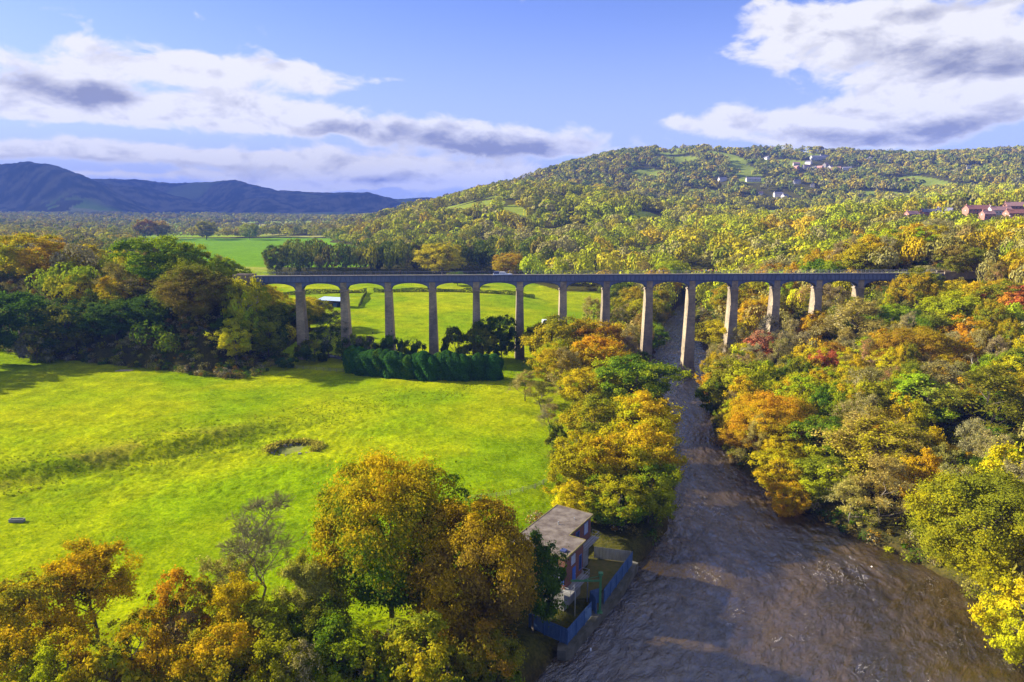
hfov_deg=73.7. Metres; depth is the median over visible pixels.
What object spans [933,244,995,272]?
broadleaf tree
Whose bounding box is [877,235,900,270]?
thinning tree
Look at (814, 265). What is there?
broadleaf tree
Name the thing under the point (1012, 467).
thinning tree
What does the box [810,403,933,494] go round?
fan shaped tree
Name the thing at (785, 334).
thinning tree
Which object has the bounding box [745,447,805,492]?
broadleaf tree
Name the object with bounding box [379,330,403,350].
bush
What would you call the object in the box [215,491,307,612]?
bare tree
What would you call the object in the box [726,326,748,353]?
thinning tree
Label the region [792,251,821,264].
broadleaf tree
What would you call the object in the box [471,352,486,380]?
cypress tree
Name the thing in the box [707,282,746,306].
broadleaf tree
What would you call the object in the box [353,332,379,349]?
bush
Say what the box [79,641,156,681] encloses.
bush
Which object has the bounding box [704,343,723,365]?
thinning tree
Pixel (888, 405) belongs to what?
broadleaf tree
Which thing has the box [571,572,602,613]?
davit crane
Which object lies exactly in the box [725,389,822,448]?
oak tree
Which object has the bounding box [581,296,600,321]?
thinning tree
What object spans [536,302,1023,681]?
river
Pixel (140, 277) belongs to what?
broadleaf tree
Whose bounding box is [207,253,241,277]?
thinning tree
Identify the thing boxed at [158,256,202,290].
broadleaf tree
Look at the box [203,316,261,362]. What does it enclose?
broadleaf tree
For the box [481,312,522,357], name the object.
broadleaf tree
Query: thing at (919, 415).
broadleaf tree
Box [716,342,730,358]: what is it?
thinning tree
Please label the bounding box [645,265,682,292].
broadleaf tree
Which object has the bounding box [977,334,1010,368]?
thinning tree
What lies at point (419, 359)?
cypress tree
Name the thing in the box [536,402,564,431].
thinning tree
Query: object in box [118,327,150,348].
thinning tree
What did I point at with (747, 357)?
thinning tree
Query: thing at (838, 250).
thinning tree
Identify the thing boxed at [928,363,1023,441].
thinning tree
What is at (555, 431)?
bush
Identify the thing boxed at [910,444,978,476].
broadleaf tree
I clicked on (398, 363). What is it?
cypress tree
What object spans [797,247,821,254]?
broadleaf tree
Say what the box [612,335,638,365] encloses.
thinning tree
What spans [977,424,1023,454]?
broadleaf tree
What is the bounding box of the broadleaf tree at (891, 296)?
[877,288,899,316]
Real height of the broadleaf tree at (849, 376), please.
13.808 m
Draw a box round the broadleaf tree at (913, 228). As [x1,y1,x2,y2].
[896,222,943,262]
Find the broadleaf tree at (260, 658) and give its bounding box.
[240,628,314,681]
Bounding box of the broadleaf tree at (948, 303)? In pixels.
[913,288,997,326]
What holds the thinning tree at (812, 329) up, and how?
on the ground at (28, 186)
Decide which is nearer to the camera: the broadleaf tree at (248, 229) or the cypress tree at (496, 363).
the cypress tree at (496, 363)
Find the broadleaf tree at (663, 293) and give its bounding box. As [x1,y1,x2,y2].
[653,289,669,302]
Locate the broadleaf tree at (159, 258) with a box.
[103,233,202,281]
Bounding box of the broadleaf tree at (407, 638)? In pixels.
[361,607,465,681]
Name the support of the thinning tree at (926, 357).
on the ground at (28, 186)
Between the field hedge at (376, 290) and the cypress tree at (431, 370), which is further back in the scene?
the field hedge at (376, 290)
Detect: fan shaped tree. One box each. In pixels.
[25,534,146,647]
[269,545,347,631]
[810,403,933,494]
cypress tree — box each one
[342,345,355,373]
[348,346,366,373]
[353,351,368,375]
[360,349,377,376]
[369,348,382,376]
[379,349,391,377]
[382,350,399,378]
[394,353,407,378]
[400,354,414,379]
[412,350,432,380]
[421,355,440,381]
[433,352,444,379]
[437,350,452,379]
[445,352,462,380]
[454,354,471,381]
[468,355,475,380]
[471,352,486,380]
[482,354,490,380]
[486,353,503,380]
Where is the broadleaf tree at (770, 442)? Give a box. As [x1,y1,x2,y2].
[743,421,822,464]
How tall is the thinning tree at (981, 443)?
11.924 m
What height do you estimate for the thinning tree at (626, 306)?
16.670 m
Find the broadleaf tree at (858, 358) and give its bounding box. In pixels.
[833,352,870,378]
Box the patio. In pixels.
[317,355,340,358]
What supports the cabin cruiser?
on the aqueduct
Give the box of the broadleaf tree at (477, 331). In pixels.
[465,318,499,353]
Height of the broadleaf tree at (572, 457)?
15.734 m
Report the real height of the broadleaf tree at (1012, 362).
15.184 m
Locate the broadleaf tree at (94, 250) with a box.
[50,243,111,274]
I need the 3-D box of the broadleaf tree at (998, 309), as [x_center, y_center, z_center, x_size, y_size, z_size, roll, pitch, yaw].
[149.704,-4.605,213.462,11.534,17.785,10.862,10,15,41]
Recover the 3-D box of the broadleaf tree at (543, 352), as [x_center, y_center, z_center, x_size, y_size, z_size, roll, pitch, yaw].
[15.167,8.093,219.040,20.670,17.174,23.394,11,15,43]
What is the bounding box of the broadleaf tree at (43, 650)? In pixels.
[17,622,114,681]
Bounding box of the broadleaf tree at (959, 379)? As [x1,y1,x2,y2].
[944,375,985,417]
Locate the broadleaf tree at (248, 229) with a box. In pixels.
[238,222,258,238]
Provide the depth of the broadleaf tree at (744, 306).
281.30 m
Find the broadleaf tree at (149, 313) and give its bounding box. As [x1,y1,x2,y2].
[120,293,172,323]
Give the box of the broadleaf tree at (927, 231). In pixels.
[903,221,946,259]
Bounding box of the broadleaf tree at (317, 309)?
[292,295,334,327]
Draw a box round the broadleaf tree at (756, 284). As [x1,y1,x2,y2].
[747,281,768,297]
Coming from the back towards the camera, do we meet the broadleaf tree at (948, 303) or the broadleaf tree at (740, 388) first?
the broadleaf tree at (948, 303)
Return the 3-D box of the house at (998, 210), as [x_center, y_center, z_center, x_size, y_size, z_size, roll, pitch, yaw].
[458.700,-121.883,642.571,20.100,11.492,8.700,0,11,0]
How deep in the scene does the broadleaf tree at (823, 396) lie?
169.68 m
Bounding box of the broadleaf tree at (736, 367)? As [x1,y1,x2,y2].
[698,356,780,407]
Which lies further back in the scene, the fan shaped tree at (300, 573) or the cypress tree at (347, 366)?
the cypress tree at (347, 366)
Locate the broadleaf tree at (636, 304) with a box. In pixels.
[625,298,662,325]
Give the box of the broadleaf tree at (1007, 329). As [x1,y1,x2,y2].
[993,318,1023,353]
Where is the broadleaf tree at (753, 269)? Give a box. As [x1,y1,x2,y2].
[748,260,777,272]
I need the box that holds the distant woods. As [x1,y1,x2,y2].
[0,143,1023,623]
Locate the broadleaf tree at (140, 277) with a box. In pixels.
[125,264,153,281]
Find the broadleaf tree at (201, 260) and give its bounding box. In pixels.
[169,242,212,277]
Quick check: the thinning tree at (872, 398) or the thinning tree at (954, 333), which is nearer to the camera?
the thinning tree at (872, 398)
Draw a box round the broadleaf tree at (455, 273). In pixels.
[446,271,464,285]
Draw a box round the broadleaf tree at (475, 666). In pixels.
[441,604,528,681]
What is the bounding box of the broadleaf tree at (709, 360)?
[699,350,725,373]
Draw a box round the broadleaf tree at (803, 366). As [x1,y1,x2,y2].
[779,356,817,381]
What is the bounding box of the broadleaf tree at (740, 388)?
[722,374,765,419]
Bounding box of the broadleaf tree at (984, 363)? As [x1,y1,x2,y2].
[969,352,1011,375]
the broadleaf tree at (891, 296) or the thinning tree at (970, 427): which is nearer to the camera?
the thinning tree at (970, 427)
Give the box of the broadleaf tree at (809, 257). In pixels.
[801,247,838,265]
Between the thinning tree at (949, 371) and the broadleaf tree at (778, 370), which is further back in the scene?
the broadleaf tree at (778, 370)
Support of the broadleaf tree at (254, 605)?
on the ground at (28, 186)
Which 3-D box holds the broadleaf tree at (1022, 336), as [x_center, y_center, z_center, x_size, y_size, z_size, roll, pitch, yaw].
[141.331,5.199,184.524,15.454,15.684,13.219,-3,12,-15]
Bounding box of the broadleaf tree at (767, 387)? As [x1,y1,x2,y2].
[759,379,788,398]
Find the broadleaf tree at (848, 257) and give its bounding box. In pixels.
[821,242,906,272]
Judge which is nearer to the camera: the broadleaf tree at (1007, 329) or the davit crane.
the davit crane
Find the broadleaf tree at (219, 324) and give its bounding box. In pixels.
[209,316,253,339]
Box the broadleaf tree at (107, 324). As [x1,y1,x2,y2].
[77,297,142,340]
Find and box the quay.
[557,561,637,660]
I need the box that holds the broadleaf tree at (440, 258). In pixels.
[412,242,467,274]
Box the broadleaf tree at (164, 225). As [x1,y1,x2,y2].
[148,220,170,236]
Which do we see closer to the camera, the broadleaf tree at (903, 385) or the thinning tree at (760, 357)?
the broadleaf tree at (903, 385)
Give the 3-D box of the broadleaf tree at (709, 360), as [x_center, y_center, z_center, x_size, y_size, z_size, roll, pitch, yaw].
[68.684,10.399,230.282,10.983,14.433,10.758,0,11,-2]
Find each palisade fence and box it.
[529,601,591,644]
[589,589,601,612]
[594,546,630,561]
[604,551,632,603]
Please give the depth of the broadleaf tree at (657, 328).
288.46 m
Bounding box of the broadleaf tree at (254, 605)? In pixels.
[217,595,305,679]
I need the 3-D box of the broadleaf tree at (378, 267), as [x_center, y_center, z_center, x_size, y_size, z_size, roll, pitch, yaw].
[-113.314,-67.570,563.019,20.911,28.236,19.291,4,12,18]
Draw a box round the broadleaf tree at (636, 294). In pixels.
[616,286,642,311]
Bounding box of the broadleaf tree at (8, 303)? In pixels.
[0,287,63,351]
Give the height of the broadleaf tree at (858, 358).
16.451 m
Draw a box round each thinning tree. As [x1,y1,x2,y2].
[91,261,140,297]
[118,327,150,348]
[132,241,158,280]
[143,610,204,678]
[189,553,257,628]
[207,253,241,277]
[272,636,324,681]
[309,309,351,357]
[505,368,539,400]
[524,381,555,409]
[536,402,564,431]
[544,346,583,394]
[546,441,567,463]
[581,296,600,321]
[610,307,628,325]
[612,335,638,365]
[620,324,640,351]
[623,303,640,324]
[632,313,654,349]
[634,261,652,273]
[654,308,667,326]
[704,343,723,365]
[705,354,740,376]
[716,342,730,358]
[722,390,740,416]
[726,252,746,271]
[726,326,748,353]
[728,353,751,361]
[736,343,765,364]
[742,262,756,272]
[742,411,775,462]
[746,313,784,349]
[754,352,776,371]
[755,258,798,288]
[759,330,781,358]
[762,331,793,364]
[764,337,794,364]
[776,353,799,378]
[778,318,800,348]
[782,283,832,309]
[785,331,810,347]
[802,349,843,375]
[803,297,887,345]
[805,323,827,345]
[821,476,883,524]
[822,284,850,306]
[825,238,860,265]
[826,398,866,425]
[828,354,862,374]
[829,326,860,360]
[834,335,861,365]
[841,365,889,403]
[842,234,860,253]
[848,392,885,423]
[848,452,918,523]
[856,337,875,366]
[859,355,888,377]
[873,365,902,386]
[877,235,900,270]
[888,310,915,329]
[907,218,957,259]
[909,442,963,484]
[915,461,974,523]
[918,351,933,371]
[920,358,970,408]
[928,330,963,357]
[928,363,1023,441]
[936,367,979,392]
[951,359,970,382]
[952,417,990,459]
[954,219,982,247]
[963,328,991,356]
[964,437,995,460]
[972,429,1016,466]
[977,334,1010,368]
[983,259,1007,289]
[997,457,1023,536]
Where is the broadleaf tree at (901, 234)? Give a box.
[898,224,911,257]
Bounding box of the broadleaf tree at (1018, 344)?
[1011,337,1023,359]
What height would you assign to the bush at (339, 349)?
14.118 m
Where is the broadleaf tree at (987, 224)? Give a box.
[982,217,1023,225]
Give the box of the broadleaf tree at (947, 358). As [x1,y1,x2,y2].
[930,353,968,380]
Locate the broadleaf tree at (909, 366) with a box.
[887,360,930,401]
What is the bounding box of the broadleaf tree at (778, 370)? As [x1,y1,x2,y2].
[776,367,822,380]
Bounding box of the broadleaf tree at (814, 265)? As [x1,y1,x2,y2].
[799,257,832,284]
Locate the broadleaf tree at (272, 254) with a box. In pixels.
[261,244,290,274]
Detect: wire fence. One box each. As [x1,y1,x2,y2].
[200,326,343,371]
[465,480,543,500]
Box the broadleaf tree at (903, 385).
[875,371,974,422]
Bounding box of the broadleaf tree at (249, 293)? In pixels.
[219,273,272,356]
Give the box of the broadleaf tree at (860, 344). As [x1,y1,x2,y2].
[843,336,879,359]
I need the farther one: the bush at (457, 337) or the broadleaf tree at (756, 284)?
the broadleaf tree at (756, 284)
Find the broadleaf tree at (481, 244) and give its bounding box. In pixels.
[470,239,488,270]
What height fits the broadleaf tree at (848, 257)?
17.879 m
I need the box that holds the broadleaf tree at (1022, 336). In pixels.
[1013,333,1023,348]
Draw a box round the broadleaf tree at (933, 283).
[891,266,946,305]
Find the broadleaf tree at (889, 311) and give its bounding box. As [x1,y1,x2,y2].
[862,303,923,330]
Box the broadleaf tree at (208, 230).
[192,220,218,239]
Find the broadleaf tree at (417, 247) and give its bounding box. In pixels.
[409,242,421,268]
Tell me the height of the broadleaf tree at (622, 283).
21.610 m
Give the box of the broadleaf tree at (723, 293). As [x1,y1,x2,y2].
[709,283,758,314]
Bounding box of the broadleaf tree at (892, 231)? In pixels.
[856,228,910,267]
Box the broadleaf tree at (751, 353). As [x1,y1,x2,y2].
[741,350,755,362]
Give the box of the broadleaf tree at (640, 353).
[622,350,651,365]
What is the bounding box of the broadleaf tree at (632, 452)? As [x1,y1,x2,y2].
[578,431,660,498]
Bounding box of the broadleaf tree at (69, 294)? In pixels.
[56,273,99,301]
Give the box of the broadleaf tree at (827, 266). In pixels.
[810,259,851,295]
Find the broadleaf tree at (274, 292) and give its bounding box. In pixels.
[264,284,288,307]
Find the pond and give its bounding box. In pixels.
[261,437,327,455]
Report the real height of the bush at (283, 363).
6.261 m
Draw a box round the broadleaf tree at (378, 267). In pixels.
[363,244,385,271]
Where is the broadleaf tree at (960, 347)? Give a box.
[950,335,982,367]
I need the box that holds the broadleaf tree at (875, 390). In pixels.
[842,377,902,415]
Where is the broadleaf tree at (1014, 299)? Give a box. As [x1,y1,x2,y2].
[980,285,1023,314]
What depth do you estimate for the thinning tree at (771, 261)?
331.79 m
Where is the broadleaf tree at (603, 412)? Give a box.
[555,392,634,439]
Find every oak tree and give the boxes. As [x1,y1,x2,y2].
[146,264,240,320]
[301,437,479,626]
[392,488,548,649]
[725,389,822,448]
[867,324,961,364]
[895,461,1023,595]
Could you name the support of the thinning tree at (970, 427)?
on the ground at (28, 186)
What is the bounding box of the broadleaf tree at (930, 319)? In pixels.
[902,310,957,352]
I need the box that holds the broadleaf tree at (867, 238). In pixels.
[832,234,901,263]
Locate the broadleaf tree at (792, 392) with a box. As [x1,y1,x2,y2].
[774,388,818,421]
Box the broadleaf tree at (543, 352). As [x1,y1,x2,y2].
[526,339,595,388]
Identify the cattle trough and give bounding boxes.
[8,518,25,522]
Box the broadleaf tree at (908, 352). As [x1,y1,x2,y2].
[888,341,921,368]
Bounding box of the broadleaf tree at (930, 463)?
[895,446,945,515]
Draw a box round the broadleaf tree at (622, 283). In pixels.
[610,282,634,297]
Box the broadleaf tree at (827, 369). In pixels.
[799,365,848,384]
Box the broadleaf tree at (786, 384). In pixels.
[765,378,804,402]
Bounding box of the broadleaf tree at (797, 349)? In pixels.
[787,343,819,368]
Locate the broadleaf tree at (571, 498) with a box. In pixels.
[540,478,604,512]
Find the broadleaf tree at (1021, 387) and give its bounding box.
[974,371,1023,410]
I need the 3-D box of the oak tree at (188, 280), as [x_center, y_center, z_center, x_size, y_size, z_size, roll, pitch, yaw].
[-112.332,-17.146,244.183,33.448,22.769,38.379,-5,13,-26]
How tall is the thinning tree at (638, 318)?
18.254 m
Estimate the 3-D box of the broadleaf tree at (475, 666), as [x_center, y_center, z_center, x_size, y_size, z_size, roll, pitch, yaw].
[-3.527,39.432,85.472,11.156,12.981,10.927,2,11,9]
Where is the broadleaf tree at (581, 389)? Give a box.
[556,364,623,410]
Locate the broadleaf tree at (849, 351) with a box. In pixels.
[835,346,855,372]
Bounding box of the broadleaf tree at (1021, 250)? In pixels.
[999,248,1023,280]
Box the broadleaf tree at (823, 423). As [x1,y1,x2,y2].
[786,411,859,466]
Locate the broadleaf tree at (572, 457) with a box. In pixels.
[543,430,622,498]
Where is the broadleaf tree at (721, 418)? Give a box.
[712,399,743,429]
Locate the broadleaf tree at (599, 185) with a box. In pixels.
[594,183,606,188]
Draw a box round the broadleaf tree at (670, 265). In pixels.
[653,259,689,284]
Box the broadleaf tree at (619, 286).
[597,282,632,309]
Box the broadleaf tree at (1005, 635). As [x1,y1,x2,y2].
[967,575,1023,669]
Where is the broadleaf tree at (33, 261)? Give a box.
[0,231,65,279]
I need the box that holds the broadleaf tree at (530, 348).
[525,325,551,357]
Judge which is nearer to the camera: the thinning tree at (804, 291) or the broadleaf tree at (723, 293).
the thinning tree at (804, 291)
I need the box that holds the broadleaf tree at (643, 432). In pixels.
[595,413,692,486]
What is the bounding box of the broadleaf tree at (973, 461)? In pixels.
[939,450,985,474]
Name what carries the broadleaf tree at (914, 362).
on the ground at (28, 186)
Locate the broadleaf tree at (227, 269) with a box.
[202,255,253,289]
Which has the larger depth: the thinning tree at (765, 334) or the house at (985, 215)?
the house at (985, 215)
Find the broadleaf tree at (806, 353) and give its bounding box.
[797,345,839,377]
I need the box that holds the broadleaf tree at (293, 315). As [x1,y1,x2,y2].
[276,299,313,326]
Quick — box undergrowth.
[0,256,1023,680]
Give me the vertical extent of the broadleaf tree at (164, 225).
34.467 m
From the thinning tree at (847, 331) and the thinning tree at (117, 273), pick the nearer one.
the thinning tree at (847, 331)
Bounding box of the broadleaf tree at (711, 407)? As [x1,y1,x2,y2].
[692,370,731,419]
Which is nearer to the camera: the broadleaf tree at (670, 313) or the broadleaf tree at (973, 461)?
the broadleaf tree at (973, 461)
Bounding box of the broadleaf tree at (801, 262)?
[794,256,815,284]
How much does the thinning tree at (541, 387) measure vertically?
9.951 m
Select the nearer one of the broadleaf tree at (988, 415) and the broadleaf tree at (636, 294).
the broadleaf tree at (988, 415)
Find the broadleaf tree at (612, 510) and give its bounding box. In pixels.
[580,471,652,529]
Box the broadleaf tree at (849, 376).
[839,366,877,385]
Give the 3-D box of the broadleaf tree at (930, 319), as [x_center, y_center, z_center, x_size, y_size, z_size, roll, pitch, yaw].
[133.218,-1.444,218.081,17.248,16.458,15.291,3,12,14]
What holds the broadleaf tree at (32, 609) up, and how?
on the ground at (28, 186)
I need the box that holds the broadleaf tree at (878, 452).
[869,424,890,460]
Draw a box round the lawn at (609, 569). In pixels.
[576,559,623,601]
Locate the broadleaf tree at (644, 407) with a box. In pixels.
[600,386,686,446]
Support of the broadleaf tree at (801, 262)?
on the ground at (28, 186)
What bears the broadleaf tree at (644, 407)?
on the ground at (28, 186)
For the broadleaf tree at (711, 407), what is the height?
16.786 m
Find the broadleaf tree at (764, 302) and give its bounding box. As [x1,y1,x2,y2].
[747,294,790,321]
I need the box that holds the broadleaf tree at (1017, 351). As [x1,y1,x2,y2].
[998,345,1023,374]
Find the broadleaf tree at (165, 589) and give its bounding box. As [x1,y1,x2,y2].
[140,564,216,663]
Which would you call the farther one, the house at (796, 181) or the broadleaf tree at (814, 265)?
the house at (796, 181)
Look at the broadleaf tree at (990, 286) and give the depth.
229.92 m
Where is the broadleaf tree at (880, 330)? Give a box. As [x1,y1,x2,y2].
[864,326,900,347]
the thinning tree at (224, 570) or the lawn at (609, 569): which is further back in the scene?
the lawn at (609, 569)
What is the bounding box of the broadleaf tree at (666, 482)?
[616,457,683,522]
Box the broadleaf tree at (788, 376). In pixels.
[776,370,835,403]
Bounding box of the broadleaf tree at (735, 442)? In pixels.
[716,416,762,450]
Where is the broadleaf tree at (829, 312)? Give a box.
[826,304,853,345]
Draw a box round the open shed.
[318,296,339,307]
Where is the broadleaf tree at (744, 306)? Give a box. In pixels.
[737,298,766,333]
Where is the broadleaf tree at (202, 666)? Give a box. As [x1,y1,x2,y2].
[161,614,269,681]
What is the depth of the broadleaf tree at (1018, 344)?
183.40 m
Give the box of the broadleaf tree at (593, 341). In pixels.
[569,333,633,384]
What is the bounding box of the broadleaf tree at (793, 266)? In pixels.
[783,260,800,289]
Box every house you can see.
[511,504,598,615]
[718,177,726,181]
[745,177,760,181]
[773,191,783,197]
[793,179,800,183]
[802,164,810,168]
[810,155,825,159]
[904,210,919,217]
[919,208,935,215]
[935,207,953,215]
[962,204,991,215]
[978,209,995,219]
[987,205,1011,214]
[1001,201,1023,208]
[1002,208,1023,218]
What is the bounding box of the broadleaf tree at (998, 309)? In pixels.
[972,300,1011,346]
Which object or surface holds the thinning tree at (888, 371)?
on the ground at (28, 186)
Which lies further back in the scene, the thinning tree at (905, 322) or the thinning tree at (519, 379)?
the thinning tree at (905, 322)
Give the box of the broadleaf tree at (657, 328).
[636,323,670,348]
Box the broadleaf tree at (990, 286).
[961,278,1023,311]
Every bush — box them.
[1,331,65,362]
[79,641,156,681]
[275,355,298,367]
[293,336,335,361]
[335,332,369,359]
[336,649,395,681]
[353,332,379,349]
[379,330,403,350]
[399,336,426,354]
[423,661,479,681]
[439,326,477,354]
[478,652,525,681]
[544,422,570,455]
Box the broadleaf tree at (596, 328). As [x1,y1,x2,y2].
[561,316,625,366]
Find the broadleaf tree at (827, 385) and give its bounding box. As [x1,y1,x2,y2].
[810,379,851,414]
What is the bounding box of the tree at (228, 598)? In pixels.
[201,567,273,660]
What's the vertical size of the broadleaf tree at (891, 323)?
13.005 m
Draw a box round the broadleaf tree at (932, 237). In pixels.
[903,222,953,260]
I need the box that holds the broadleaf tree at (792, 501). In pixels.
[764,480,811,516]
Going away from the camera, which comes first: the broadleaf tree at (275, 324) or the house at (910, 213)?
the broadleaf tree at (275, 324)
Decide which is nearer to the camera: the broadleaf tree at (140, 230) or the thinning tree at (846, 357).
the thinning tree at (846, 357)
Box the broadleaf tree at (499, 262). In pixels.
[492,252,527,273]
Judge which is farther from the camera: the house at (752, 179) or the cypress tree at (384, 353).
the house at (752, 179)
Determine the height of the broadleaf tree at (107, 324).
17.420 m
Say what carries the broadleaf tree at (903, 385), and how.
on the ground at (28, 186)
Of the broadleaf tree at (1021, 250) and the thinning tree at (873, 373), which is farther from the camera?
the broadleaf tree at (1021, 250)
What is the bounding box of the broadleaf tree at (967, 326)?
[936,313,1005,357]
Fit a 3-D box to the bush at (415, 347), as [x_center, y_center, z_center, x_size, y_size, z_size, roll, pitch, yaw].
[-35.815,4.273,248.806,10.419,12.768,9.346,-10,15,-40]
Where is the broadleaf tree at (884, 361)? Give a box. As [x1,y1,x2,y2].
[861,346,904,380]
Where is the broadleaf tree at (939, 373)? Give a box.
[922,365,956,401]
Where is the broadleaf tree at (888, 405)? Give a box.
[884,401,929,430]
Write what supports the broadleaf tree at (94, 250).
on the ground at (28, 186)
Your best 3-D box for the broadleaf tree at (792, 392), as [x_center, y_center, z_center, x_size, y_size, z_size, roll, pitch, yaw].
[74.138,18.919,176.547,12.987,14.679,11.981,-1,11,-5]
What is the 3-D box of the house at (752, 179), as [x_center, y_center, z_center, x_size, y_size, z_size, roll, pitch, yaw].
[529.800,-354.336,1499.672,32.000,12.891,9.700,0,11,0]
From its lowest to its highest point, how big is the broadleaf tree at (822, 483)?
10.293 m
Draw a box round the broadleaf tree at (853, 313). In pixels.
[846,301,861,339]
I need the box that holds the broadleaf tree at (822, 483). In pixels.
[787,455,859,499]
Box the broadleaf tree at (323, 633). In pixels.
[300,612,385,681]
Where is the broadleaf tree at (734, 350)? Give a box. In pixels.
[721,342,754,356]
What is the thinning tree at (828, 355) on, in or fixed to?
on the ground at (28, 186)
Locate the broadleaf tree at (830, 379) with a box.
[822,377,852,393]
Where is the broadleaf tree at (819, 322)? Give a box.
[798,309,828,335]
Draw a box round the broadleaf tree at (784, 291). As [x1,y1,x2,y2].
[766,264,797,300]
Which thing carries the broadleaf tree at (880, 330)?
on the ground at (28, 186)
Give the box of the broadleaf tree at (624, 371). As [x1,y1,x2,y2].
[589,351,696,403]
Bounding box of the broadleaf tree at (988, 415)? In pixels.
[964,389,1023,425]
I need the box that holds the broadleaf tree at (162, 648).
[84,602,186,681]
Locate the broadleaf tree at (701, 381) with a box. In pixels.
[692,361,735,402]
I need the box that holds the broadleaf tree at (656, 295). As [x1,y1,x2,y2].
[641,290,671,308]
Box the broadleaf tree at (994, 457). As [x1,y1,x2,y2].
[971,441,1023,493]
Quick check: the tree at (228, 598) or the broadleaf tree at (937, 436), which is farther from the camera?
the broadleaf tree at (937, 436)
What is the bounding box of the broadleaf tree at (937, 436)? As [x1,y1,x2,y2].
[901,424,955,464]
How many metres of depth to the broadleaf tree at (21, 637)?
77.24 m
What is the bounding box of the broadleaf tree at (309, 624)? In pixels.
[276,593,358,674]
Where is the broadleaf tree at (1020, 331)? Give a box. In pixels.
[1006,327,1023,347]
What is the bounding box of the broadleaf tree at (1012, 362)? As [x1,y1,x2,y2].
[979,353,1023,391]
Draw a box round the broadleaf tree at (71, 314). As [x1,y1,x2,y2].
[21,297,101,353]
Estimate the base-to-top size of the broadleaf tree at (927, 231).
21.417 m
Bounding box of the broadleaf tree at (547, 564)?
[510,523,570,632]
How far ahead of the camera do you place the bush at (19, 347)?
242.86 m
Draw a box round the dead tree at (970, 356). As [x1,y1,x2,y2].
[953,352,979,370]
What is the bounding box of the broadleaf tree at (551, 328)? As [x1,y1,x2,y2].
[519,311,591,366]
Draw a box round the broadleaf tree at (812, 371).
[801,369,830,383]
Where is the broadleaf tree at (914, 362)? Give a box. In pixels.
[900,357,930,378]
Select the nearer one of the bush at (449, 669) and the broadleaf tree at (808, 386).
the bush at (449, 669)
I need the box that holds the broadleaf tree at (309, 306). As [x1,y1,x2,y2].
[281,299,315,330]
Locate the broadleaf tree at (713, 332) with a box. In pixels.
[695,318,750,348]
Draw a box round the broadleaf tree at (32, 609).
[0,567,99,674]
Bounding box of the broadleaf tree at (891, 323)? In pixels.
[881,321,913,338]
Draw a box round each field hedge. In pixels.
[281,288,366,294]
[358,290,366,306]
[373,287,534,298]
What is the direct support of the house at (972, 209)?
on the ground at (28, 186)
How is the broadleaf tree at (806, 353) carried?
on the ground at (28, 186)
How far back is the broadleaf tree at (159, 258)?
253.89 m
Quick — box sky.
[0,0,1023,198]
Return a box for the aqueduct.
[232,269,998,374]
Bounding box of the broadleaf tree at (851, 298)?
[840,296,863,319]
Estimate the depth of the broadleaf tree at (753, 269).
349.57 m
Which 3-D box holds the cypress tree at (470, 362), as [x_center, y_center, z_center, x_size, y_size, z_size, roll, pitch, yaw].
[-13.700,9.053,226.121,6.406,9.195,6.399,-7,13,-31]
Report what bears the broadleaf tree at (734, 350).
on the ground at (28, 186)
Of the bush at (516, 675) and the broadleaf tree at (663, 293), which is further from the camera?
the broadleaf tree at (663, 293)
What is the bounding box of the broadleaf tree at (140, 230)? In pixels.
[130,217,157,237]
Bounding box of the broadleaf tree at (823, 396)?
[808,384,848,431]
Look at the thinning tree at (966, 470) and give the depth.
122.76 m
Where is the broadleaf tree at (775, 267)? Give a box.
[756,262,783,287]
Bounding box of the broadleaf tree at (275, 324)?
[242,304,291,356]
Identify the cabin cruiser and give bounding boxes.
[493,271,511,274]
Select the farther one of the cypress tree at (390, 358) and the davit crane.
the cypress tree at (390, 358)
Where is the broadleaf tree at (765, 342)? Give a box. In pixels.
[737,328,779,360]
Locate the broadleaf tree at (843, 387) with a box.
[824,379,868,422]
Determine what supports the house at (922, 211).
on the ground at (28, 186)
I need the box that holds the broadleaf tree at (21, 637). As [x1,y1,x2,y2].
[0,624,60,681]
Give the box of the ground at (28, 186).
[0,148,1023,681]
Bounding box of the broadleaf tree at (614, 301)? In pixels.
[599,297,631,322]
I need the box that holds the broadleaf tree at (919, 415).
[877,389,937,439]
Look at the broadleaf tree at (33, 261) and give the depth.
277.97 m
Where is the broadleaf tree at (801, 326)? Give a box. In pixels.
[795,312,827,341]
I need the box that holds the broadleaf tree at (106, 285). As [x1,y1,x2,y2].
[93,275,130,307]
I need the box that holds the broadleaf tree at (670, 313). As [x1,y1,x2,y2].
[656,305,675,325]
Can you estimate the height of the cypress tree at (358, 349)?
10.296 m
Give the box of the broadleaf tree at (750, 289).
[709,284,765,305]
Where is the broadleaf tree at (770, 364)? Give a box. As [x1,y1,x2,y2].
[747,359,778,386]
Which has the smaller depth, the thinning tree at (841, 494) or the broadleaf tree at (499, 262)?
the thinning tree at (841, 494)
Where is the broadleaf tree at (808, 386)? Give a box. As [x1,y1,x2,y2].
[770,374,840,413]
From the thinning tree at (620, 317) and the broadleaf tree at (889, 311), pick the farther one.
the thinning tree at (620, 317)
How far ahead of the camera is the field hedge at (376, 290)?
434.43 m
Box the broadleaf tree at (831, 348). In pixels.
[817,340,847,371]
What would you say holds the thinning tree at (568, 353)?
on the ground at (28, 186)
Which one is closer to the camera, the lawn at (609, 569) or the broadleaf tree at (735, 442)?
the lawn at (609, 569)
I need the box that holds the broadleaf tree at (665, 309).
[636,297,670,326]

